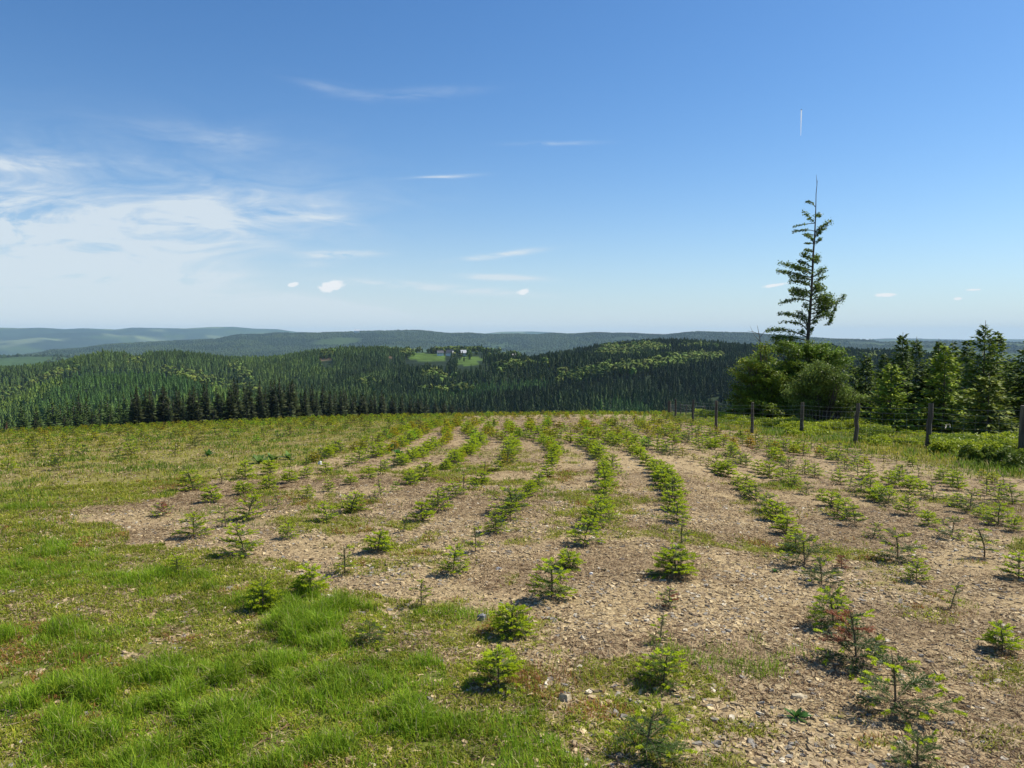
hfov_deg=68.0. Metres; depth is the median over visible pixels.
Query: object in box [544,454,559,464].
fir sapling
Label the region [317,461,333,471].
fir sapling
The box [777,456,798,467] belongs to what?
fir sapling
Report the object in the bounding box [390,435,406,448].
fir sapling
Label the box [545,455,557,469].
fir sapling
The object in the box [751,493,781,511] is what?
fir sapling
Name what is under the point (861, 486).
fir sapling
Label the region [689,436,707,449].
fir sapling
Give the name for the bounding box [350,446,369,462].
fir sapling
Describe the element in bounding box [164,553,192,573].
fir sapling
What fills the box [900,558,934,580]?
fir sapling
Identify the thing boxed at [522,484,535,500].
fir sapling
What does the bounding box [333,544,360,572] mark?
fir sapling
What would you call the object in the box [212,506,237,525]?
fir sapling
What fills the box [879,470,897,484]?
fir sapling
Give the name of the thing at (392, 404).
spruce tree
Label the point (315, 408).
spruce tree
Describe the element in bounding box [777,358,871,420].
birch bush
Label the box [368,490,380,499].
fir sapling
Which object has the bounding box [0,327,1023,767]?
ground
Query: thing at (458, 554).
fir sapling
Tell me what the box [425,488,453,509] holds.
fir sapling
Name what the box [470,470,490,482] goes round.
fir sapling
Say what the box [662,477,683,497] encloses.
fir sapling
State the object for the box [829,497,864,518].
fir sapling
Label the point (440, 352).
house
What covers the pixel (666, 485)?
fir sapling
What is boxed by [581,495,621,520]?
fir sapling
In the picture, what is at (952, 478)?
fir sapling
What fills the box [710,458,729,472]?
fir sapling
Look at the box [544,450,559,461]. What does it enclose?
fir sapling
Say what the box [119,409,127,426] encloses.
spruce tree
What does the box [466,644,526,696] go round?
fir sapling
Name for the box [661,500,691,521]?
fir sapling
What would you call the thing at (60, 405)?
spruce tree
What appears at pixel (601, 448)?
fir sapling
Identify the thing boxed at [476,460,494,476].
fir sapling
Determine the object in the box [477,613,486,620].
slate
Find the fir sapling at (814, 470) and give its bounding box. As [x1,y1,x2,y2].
[806,463,824,476]
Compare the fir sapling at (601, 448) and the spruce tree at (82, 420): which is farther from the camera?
the spruce tree at (82, 420)
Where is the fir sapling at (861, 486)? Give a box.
[847,473,869,489]
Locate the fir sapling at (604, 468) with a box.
[594,461,616,479]
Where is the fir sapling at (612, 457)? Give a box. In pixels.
[600,453,625,472]
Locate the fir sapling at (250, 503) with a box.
[231,492,266,519]
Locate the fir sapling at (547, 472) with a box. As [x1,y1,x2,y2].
[540,465,555,476]
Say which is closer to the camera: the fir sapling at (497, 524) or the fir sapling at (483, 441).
the fir sapling at (497, 524)
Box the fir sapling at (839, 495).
[826,494,855,512]
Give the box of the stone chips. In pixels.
[0,485,1023,767]
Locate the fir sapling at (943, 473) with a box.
[934,465,954,480]
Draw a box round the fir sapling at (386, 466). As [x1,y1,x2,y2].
[379,459,391,470]
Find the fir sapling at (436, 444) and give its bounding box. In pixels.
[427,437,440,448]
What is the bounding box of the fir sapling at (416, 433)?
[407,428,423,439]
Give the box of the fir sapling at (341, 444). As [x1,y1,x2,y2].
[336,441,346,451]
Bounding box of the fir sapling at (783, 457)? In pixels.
[771,451,786,461]
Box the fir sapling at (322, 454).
[308,447,329,457]
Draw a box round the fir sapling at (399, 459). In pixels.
[382,453,407,467]
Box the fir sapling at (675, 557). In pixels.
[645,539,700,578]
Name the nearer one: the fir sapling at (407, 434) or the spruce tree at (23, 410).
the fir sapling at (407, 434)
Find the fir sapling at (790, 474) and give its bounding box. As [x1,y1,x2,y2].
[781,470,798,482]
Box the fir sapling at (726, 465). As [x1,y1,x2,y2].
[715,458,737,476]
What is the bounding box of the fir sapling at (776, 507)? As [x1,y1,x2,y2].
[761,498,789,520]
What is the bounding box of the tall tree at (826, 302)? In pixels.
[765,176,846,359]
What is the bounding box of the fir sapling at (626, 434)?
[621,430,634,440]
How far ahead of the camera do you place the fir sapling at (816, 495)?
10.91 m
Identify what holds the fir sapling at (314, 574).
on the ground at (20, 341)
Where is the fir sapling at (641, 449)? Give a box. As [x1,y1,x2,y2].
[631,445,648,457]
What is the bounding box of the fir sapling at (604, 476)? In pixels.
[588,470,619,488]
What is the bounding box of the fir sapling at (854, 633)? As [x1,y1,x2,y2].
[813,608,896,679]
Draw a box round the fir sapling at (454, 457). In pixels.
[445,451,463,464]
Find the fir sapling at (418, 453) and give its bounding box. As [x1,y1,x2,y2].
[402,448,421,460]
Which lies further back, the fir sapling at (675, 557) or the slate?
the fir sapling at (675, 557)
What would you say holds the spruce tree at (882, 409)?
on the ground at (20, 341)
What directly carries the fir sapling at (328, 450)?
on the ground at (20, 341)
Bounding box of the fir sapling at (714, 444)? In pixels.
[707,438,721,449]
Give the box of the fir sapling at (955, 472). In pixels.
[942,470,968,489]
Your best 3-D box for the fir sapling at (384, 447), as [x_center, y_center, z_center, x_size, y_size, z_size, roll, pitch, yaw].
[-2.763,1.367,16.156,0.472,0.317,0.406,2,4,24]
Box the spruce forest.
[0,337,1023,429]
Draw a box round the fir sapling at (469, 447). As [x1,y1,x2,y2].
[463,441,478,454]
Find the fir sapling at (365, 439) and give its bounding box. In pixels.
[359,435,374,446]
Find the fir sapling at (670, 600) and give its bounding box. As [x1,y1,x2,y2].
[656,587,679,607]
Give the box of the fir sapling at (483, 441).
[475,432,487,445]
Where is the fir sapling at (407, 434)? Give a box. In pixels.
[403,431,415,443]
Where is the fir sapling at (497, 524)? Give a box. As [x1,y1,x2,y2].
[483,509,509,532]
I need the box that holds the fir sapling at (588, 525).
[565,517,605,543]
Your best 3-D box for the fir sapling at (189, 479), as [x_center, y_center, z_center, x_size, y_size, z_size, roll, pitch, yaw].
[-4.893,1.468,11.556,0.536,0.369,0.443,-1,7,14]
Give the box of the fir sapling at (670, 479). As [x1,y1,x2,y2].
[660,474,690,493]
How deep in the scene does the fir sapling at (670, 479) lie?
10.50 m
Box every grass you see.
[0,412,1023,553]
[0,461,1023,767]
[0,496,844,767]
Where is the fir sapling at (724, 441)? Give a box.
[717,434,732,447]
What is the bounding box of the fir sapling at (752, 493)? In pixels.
[740,483,766,500]
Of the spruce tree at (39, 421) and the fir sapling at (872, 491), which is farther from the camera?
the spruce tree at (39, 421)
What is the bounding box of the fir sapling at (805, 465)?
[792,459,812,472]
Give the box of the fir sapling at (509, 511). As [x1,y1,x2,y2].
[496,500,522,519]
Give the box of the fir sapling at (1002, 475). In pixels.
[994,474,1017,485]
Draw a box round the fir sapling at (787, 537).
[778,529,808,550]
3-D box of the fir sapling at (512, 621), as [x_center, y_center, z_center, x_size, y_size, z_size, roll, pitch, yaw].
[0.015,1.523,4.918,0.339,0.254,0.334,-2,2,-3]
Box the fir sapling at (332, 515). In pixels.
[312,501,338,521]
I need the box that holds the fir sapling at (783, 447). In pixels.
[777,442,790,451]
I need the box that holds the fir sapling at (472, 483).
[466,477,479,488]
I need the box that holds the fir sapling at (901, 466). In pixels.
[891,464,912,476]
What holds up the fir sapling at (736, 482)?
on the ground at (20, 341)
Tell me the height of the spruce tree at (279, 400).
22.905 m
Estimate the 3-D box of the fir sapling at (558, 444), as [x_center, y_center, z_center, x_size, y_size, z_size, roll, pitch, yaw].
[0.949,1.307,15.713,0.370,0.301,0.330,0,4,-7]
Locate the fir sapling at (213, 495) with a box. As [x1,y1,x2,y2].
[197,484,223,501]
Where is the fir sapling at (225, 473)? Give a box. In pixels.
[213,468,229,483]
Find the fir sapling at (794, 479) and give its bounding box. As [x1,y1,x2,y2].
[786,474,804,486]
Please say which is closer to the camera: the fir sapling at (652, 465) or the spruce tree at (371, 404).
the fir sapling at (652, 465)
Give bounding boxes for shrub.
[698,420,724,426]
[718,413,769,420]
[783,417,863,429]
[783,425,831,436]
[852,433,922,446]
[893,426,925,434]
[926,438,1006,455]
[956,444,1023,470]
[968,431,1017,449]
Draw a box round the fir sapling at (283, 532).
[278,520,298,538]
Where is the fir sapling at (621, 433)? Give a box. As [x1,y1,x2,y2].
[620,428,633,438]
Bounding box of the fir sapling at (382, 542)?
[361,528,393,550]
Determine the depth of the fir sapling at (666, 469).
11.32 m
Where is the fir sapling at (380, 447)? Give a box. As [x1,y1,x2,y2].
[370,442,386,456]
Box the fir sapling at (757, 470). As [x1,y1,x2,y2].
[750,459,763,472]
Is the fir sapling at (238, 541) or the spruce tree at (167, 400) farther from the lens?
the spruce tree at (167, 400)
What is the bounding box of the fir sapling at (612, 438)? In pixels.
[604,432,623,445]
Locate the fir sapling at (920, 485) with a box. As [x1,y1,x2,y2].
[907,478,934,493]
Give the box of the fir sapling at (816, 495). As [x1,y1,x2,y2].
[815,488,826,499]
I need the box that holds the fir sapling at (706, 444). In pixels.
[702,436,716,446]
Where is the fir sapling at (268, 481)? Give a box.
[257,475,280,489]
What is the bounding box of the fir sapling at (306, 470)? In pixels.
[297,465,313,477]
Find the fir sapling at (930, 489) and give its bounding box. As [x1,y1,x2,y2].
[916,481,949,499]
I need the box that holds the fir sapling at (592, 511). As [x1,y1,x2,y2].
[580,499,609,527]
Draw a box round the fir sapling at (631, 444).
[623,440,636,450]
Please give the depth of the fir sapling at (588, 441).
16.47 m
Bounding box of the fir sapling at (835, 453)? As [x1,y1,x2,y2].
[824,450,844,462]
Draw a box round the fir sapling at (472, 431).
[465,427,478,435]
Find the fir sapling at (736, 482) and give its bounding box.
[729,473,744,483]
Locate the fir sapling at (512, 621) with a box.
[488,600,539,639]
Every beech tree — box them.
[718,340,801,417]
[766,339,860,416]
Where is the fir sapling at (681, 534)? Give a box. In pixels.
[669,522,694,543]
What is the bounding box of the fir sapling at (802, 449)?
[794,442,813,455]
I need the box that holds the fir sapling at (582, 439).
[574,434,590,444]
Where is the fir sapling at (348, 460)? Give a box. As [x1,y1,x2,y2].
[343,455,356,464]
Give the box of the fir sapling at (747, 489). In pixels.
[738,479,761,496]
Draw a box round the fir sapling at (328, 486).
[322,479,334,490]
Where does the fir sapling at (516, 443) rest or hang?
on the ground at (20, 341)
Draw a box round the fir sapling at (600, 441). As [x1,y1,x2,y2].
[591,439,610,454]
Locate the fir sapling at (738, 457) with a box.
[727,451,749,462]
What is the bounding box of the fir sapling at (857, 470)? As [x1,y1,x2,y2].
[850,460,860,474]
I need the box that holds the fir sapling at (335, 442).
[327,440,345,451]
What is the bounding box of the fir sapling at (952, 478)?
[940,471,964,485]
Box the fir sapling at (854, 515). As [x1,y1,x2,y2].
[840,506,867,524]
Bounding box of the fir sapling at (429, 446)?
[422,441,433,450]
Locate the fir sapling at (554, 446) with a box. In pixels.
[544,442,563,455]
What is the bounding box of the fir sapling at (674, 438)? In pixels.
[667,433,680,442]
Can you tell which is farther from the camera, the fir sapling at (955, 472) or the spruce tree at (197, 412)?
the spruce tree at (197, 412)
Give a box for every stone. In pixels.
[559,693,571,701]
[791,693,807,699]
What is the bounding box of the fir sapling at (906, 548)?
[870,527,927,563]
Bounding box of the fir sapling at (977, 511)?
[970,504,996,517]
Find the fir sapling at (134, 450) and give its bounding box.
[122,442,140,453]
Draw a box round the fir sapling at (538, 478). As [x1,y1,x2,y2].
[531,470,547,486]
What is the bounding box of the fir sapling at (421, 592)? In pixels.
[409,579,432,605]
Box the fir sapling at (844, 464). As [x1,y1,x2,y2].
[836,457,859,471]
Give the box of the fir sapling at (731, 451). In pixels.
[726,446,737,458]
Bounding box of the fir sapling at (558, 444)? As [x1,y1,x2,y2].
[550,441,565,452]
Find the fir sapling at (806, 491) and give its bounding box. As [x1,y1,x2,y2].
[795,481,817,494]
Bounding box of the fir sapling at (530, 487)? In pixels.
[522,481,542,495]
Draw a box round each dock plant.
[204,449,218,455]
[251,454,267,463]
[267,453,279,459]
[280,450,296,459]
[784,708,811,722]
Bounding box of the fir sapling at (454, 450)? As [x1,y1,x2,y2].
[444,449,464,461]
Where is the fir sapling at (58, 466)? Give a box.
[47,456,65,471]
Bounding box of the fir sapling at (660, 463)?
[649,459,669,474]
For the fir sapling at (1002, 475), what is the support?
on the ground at (20, 341)
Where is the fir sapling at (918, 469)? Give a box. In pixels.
[914,464,923,475]
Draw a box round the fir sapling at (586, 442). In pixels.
[578,436,600,446]
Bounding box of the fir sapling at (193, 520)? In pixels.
[171,511,214,535]
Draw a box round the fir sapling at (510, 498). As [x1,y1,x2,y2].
[484,485,530,510]
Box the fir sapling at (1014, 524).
[1003,515,1023,530]
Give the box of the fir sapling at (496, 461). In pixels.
[491,460,502,469]
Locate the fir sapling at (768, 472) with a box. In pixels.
[755,459,783,478]
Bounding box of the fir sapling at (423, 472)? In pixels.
[412,461,438,477]
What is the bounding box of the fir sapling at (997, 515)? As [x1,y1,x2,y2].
[979,501,1019,523]
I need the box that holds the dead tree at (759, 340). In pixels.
[751,325,771,361]
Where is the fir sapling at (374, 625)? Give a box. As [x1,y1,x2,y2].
[349,617,388,644]
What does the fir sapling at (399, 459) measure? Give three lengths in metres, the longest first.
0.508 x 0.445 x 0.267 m
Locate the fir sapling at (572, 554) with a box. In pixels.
[556,546,584,571]
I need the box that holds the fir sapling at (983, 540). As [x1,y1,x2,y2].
[968,525,999,556]
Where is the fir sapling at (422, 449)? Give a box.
[412,446,429,457]
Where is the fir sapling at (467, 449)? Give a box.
[461,444,475,454]
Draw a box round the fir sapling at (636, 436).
[627,432,640,443]
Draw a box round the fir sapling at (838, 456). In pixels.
[834,451,847,462]
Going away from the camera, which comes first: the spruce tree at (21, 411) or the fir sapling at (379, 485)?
the fir sapling at (379, 485)
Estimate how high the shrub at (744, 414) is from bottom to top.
0.504 m
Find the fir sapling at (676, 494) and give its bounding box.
[659,488,691,510]
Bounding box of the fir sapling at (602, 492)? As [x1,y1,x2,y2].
[596,489,612,502]
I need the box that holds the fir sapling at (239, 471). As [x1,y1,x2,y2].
[233,459,255,478]
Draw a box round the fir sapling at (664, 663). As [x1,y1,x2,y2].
[631,647,687,688]
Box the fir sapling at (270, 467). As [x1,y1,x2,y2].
[257,459,278,473]
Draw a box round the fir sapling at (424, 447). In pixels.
[416,442,429,454]
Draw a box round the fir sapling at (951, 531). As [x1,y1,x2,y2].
[929,515,965,541]
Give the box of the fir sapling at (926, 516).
[916,510,939,525]
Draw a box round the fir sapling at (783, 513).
[772,506,793,523]
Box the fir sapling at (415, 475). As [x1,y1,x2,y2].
[398,470,419,484]
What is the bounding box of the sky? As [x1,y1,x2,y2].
[0,0,1023,339]
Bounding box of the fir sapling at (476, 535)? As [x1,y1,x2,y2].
[465,526,483,550]
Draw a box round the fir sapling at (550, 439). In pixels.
[543,435,557,445]
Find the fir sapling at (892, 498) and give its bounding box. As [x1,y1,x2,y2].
[877,488,901,505]
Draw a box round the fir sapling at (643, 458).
[639,452,655,466]
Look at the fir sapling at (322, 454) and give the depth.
15.28 m
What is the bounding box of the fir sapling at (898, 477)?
[883,468,908,486]
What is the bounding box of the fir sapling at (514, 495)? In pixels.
[505,486,527,505]
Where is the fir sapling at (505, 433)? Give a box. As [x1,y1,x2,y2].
[496,429,512,440]
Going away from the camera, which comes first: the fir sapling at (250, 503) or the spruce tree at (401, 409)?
the fir sapling at (250, 503)
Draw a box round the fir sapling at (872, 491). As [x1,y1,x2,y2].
[864,481,898,500]
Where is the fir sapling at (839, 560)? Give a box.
[835,554,851,567]
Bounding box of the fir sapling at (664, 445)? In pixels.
[656,439,676,450]
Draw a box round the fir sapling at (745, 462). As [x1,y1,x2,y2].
[736,453,755,465]
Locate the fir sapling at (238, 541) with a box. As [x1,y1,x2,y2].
[217,523,264,556]
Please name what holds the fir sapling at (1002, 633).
on the ground at (20, 341)
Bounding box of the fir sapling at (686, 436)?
[679,430,693,441]
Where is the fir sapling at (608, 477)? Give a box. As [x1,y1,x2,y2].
[599,473,613,484]
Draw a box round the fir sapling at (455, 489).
[445,479,468,497]
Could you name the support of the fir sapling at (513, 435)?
on the ground at (20, 341)
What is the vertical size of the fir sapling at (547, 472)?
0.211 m
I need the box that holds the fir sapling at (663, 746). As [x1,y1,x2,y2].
[604,700,697,767]
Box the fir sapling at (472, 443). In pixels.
[462,438,480,450]
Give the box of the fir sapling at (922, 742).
[885,728,945,767]
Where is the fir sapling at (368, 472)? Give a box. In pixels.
[360,464,376,478]
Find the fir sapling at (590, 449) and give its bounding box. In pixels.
[588,445,605,456]
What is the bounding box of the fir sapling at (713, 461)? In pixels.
[705,455,726,468]
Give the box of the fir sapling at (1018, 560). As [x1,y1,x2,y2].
[992,549,1023,577]
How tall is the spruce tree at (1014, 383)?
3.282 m
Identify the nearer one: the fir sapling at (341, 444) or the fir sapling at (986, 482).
the fir sapling at (986, 482)
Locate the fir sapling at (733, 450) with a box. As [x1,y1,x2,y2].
[723,441,740,456]
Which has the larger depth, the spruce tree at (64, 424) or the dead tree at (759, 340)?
the spruce tree at (64, 424)
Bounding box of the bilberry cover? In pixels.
[694,408,1023,454]
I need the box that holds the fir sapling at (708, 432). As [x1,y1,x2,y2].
[702,426,717,435]
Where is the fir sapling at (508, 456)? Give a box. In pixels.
[494,447,518,463]
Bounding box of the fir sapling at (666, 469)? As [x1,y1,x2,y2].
[650,464,684,484]
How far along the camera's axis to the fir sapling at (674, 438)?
18.26 m
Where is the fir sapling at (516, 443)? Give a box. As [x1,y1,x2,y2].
[507,438,522,449]
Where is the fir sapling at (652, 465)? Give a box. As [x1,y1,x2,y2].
[644,459,664,469]
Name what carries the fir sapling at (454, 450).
on the ground at (20, 341)
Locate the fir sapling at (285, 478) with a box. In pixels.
[280,469,298,481]
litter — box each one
[0,418,1023,522]
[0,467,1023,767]
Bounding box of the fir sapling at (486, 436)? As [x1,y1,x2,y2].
[471,430,490,441]
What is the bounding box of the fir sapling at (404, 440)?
[398,436,410,445]
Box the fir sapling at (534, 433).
[526,429,542,440]
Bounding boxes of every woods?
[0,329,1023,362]
[0,339,1009,406]
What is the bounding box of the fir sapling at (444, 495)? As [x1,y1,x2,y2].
[433,486,454,503]
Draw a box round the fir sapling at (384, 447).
[370,442,390,453]
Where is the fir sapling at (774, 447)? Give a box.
[767,446,787,457]
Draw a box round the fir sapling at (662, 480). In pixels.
[656,471,684,489]
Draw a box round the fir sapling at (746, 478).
[733,472,757,489]
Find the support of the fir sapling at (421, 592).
on the ground at (20, 341)
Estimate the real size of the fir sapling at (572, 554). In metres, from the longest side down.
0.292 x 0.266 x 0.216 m
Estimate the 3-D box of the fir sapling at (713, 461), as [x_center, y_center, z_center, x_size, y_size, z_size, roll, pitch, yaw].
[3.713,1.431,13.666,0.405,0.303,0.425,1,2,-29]
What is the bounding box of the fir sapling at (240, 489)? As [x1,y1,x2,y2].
[232,480,256,492]
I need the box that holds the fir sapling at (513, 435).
[506,433,522,444]
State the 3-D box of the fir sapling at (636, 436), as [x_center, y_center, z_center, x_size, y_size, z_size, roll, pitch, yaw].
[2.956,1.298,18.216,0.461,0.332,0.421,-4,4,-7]
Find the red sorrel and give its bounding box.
[474,648,623,698]
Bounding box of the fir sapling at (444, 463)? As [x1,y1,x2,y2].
[439,459,452,469]
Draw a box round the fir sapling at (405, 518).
[397,515,409,529]
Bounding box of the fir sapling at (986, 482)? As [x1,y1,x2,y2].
[977,475,997,494]
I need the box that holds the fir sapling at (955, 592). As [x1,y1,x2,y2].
[941,582,962,606]
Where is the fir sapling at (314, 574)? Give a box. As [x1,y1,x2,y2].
[286,561,333,589]
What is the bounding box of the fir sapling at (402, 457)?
[392,451,412,465]
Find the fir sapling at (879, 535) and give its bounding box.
[860,522,887,537]
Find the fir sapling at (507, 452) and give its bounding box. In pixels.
[501,447,515,458]
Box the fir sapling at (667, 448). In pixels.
[662,442,682,454]
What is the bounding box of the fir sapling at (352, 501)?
[334,490,370,509]
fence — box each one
[668,399,1023,448]
[680,403,704,414]
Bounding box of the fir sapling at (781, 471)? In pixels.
[773,468,789,480]
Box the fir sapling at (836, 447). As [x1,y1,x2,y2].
[831,440,848,452]
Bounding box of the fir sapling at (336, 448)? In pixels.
[328,443,340,454]
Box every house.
[436,350,443,355]
[445,349,453,355]
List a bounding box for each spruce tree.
[0,418,8,432]
[13,399,30,428]
[15,414,30,430]
[18,407,32,427]
[30,405,44,428]
[31,416,38,430]
[36,417,45,429]
[43,399,62,424]
[44,416,51,427]
[46,411,65,429]
[55,402,66,419]
[61,415,67,428]
[62,401,74,425]
[64,410,74,428]
[69,399,77,423]
[73,392,84,424]
[74,413,82,425]
[76,410,88,427]
[82,395,92,423]
[88,413,94,427]
[90,410,99,427]
[97,403,103,424]
[99,406,117,426]
[101,394,116,423]
[113,399,125,422]
[117,390,128,422]
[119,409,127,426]
[126,391,145,426]
[128,389,145,422]
[139,388,148,415]
[143,386,156,421]
[143,392,155,424]
[145,391,157,425]
[152,385,172,424]
[157,386,174,418]
[162,401,173,424]
[169,391,184,424]
[171,387,180,413]
[171,396,176,411]
[175,397,189,423]
[184,389,192,418]
[185,386,199,421]
[187,392,200,420]
[191,396,206,423]
[198,383,210,412]
[201,381,212,419]
[201,391,212,421]
[208,406,218,422]
[211,386,224,415]
[214,395,221,418]
[216,393,226,417]
[218,389,238,421]
[227,378,243,413]
[231,379,245,421]
[231,384,241,417]
[241,389,250,420]
[242,380,257,418]
[247,399,258,421]
[254,387,263,413]
[255,379,263,416]
[258,394,268,419]
[261,387,272,417]
[263,390,269,417]
[266,379,273,404]
[268,379,278,415]
[270,383,292,416]
[272,392,281,419]
[273,377,288,419]
[284,381,295,419]
[286,378,304,415]
[287,380,299,418]
[298,393,303,415]
[299,389,312,419]
[302,391,309,417]
[308,384,315,413]
[312,395,320,417]
[313,392,321,415]
[319,385,326,416]
[319,388,328,414]
[325,393,334,416]
[332,392,337,413]
[334,392,347,416]
[337,390,345,417]
[338,385,347,416]
[344,392,349,410]
[348,395,357,415]
[357,394,366,417]
[359,398,367,416]
[367,397,373,413]
[369,395,373,415]
[371,393,377,414]
[377,389,385,414]
[388,396,395,415]
[397,397,404,414]
[405,397,412,415]
[412,401,416,415]
[416,398,423,413]
[425,396,428,412]
[840,366,868,416]
[844,354,896,418]
[859,363,924,430]
[861,353,893,414]
[876,334,929,426]
[894,339,932,425]
[906,367,953,424]
[907,345,974,433]
[915,341,952,427]
[934,341,967,407]
[937,340,987,430]
[939,373,1022,434]
[944,320,1021,432]
[967,331,1019,415]
[989,366,1021,408]
[996,341,1023,431]
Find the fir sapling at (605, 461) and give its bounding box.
[596,458,608,469]
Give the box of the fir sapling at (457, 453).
[448,448,469,460]
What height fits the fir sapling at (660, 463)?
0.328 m
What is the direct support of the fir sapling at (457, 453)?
on the ground at (20, 341)
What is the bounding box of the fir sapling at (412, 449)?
[404,446,422,457]
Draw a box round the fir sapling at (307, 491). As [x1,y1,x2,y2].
[299,484,315,497]
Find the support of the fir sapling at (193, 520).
on the ground at (20, 341)
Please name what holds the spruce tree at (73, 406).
on the ground at (20, 341)
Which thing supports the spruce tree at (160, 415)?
on the ground at (20, 341)
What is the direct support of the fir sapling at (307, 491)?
on the ground at (20, 341)
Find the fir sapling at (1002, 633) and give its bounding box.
[977,620,1023,650]
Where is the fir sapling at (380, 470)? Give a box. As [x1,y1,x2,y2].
[376,459,387,473]
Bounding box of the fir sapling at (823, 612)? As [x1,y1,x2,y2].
[806,586,861,630]
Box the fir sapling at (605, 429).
[599,422,611,432]
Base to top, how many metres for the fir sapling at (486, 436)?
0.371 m
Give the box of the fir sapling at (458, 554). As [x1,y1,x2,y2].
[438,543,470,574]
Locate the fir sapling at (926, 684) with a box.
[853,647,967,730]
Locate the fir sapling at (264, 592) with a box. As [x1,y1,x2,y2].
[243,577,283,608]
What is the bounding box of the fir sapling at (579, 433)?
[573,432,591,444]
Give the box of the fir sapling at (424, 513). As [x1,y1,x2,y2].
[407,498,435,519]
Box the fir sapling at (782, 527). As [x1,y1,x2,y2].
[769,514,804,533]
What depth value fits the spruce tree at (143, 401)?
177.39 m
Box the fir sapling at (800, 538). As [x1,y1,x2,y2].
[774,533,832,564]
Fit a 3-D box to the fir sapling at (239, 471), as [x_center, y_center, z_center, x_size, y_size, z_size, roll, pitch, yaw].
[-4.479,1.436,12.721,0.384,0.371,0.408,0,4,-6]
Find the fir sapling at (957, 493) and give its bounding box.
[943,492,968,505]
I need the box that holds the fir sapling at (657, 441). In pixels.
[650,435,664,447]
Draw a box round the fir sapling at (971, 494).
[947,487,991,510]
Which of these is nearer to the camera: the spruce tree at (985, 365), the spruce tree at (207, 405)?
the spruce tree at (985, 365)
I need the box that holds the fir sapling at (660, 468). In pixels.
[651,463,673,479]
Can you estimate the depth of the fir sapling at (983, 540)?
7.47 m
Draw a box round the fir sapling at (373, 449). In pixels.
[365,444,382,456]
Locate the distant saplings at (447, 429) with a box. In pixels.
[0,409,1000,489]
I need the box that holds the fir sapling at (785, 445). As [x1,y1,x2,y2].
[779,437,792,449]
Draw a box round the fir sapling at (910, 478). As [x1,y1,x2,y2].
[896,475,921,490]
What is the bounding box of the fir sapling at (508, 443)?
[499,440,519,455]
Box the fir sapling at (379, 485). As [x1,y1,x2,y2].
[371,479,388,496]
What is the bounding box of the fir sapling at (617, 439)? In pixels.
[609,436,626,446]
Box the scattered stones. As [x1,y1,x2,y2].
[0,419,1023,552]
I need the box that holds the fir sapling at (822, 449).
[814,445,828,456]
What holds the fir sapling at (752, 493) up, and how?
on the ground at (20, 341)
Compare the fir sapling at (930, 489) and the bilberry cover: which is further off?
the bilberry cover
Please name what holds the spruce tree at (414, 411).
on the ground at (20, 341)
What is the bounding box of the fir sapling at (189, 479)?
[175,469,205,489]
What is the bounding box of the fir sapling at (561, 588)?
[525,557,577,597]
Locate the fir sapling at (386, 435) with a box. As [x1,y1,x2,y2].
[381,429,394,439]
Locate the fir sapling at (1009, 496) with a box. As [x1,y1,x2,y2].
[993,484,1023,503]
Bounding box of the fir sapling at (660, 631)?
[650,612,671,642]
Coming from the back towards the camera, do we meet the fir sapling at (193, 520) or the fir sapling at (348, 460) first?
the fir sapling at (348, 460)
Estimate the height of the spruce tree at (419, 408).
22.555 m
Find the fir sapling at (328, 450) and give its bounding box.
[321,446,335,458]
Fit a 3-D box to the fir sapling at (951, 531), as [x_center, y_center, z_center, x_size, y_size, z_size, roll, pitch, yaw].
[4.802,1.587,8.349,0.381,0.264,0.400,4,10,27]
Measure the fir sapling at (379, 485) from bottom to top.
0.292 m
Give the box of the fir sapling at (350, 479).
[342,473,358,483]
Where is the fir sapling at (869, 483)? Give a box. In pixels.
[854,474,884,494]
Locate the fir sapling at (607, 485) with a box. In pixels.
[596,481,613,493]
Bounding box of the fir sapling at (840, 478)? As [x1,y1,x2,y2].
[829,468,849,484]
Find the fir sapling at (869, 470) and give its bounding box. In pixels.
[860,461,878,477]
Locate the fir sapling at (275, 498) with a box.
[271,494,282,507]
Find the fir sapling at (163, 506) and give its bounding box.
[149,502,173,516]
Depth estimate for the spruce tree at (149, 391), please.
172.08 m
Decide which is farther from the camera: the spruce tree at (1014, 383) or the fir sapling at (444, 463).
the spruce tree at (1014, 383)
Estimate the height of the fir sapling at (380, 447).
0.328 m
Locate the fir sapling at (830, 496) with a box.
[816,489,842,504]
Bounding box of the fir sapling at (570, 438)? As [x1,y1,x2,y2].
[562,433,576,441]
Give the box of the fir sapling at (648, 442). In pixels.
[639,435,653,446]
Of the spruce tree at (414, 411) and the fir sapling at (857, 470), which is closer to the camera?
the fir sapling at (857, 470)
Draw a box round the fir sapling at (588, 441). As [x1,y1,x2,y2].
[582,436,595,447]
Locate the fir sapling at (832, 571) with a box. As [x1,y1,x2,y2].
[794,555,845,588]
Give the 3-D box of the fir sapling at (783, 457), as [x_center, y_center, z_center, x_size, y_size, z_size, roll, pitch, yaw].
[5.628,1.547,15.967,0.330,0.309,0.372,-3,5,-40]
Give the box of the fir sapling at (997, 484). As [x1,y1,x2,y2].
[978,479,1015,499]
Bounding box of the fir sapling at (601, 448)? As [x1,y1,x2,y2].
[588,444,606,458]
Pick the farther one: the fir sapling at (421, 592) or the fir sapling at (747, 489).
the fir sapling at (747, 489)
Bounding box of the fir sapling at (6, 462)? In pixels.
[0,457,19,470]
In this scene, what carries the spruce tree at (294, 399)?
on the ground at (20, 341)
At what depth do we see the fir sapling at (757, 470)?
14.18 m
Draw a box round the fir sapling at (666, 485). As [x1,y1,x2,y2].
[661,483,675,499]
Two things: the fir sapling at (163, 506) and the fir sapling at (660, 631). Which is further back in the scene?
the fir sapling at (163, 506)
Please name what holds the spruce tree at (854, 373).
on the ground at (20, 341)
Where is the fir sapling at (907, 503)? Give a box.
[892,494,922,514]
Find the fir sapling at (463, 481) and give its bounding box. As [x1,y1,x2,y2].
[456,473,471,493]

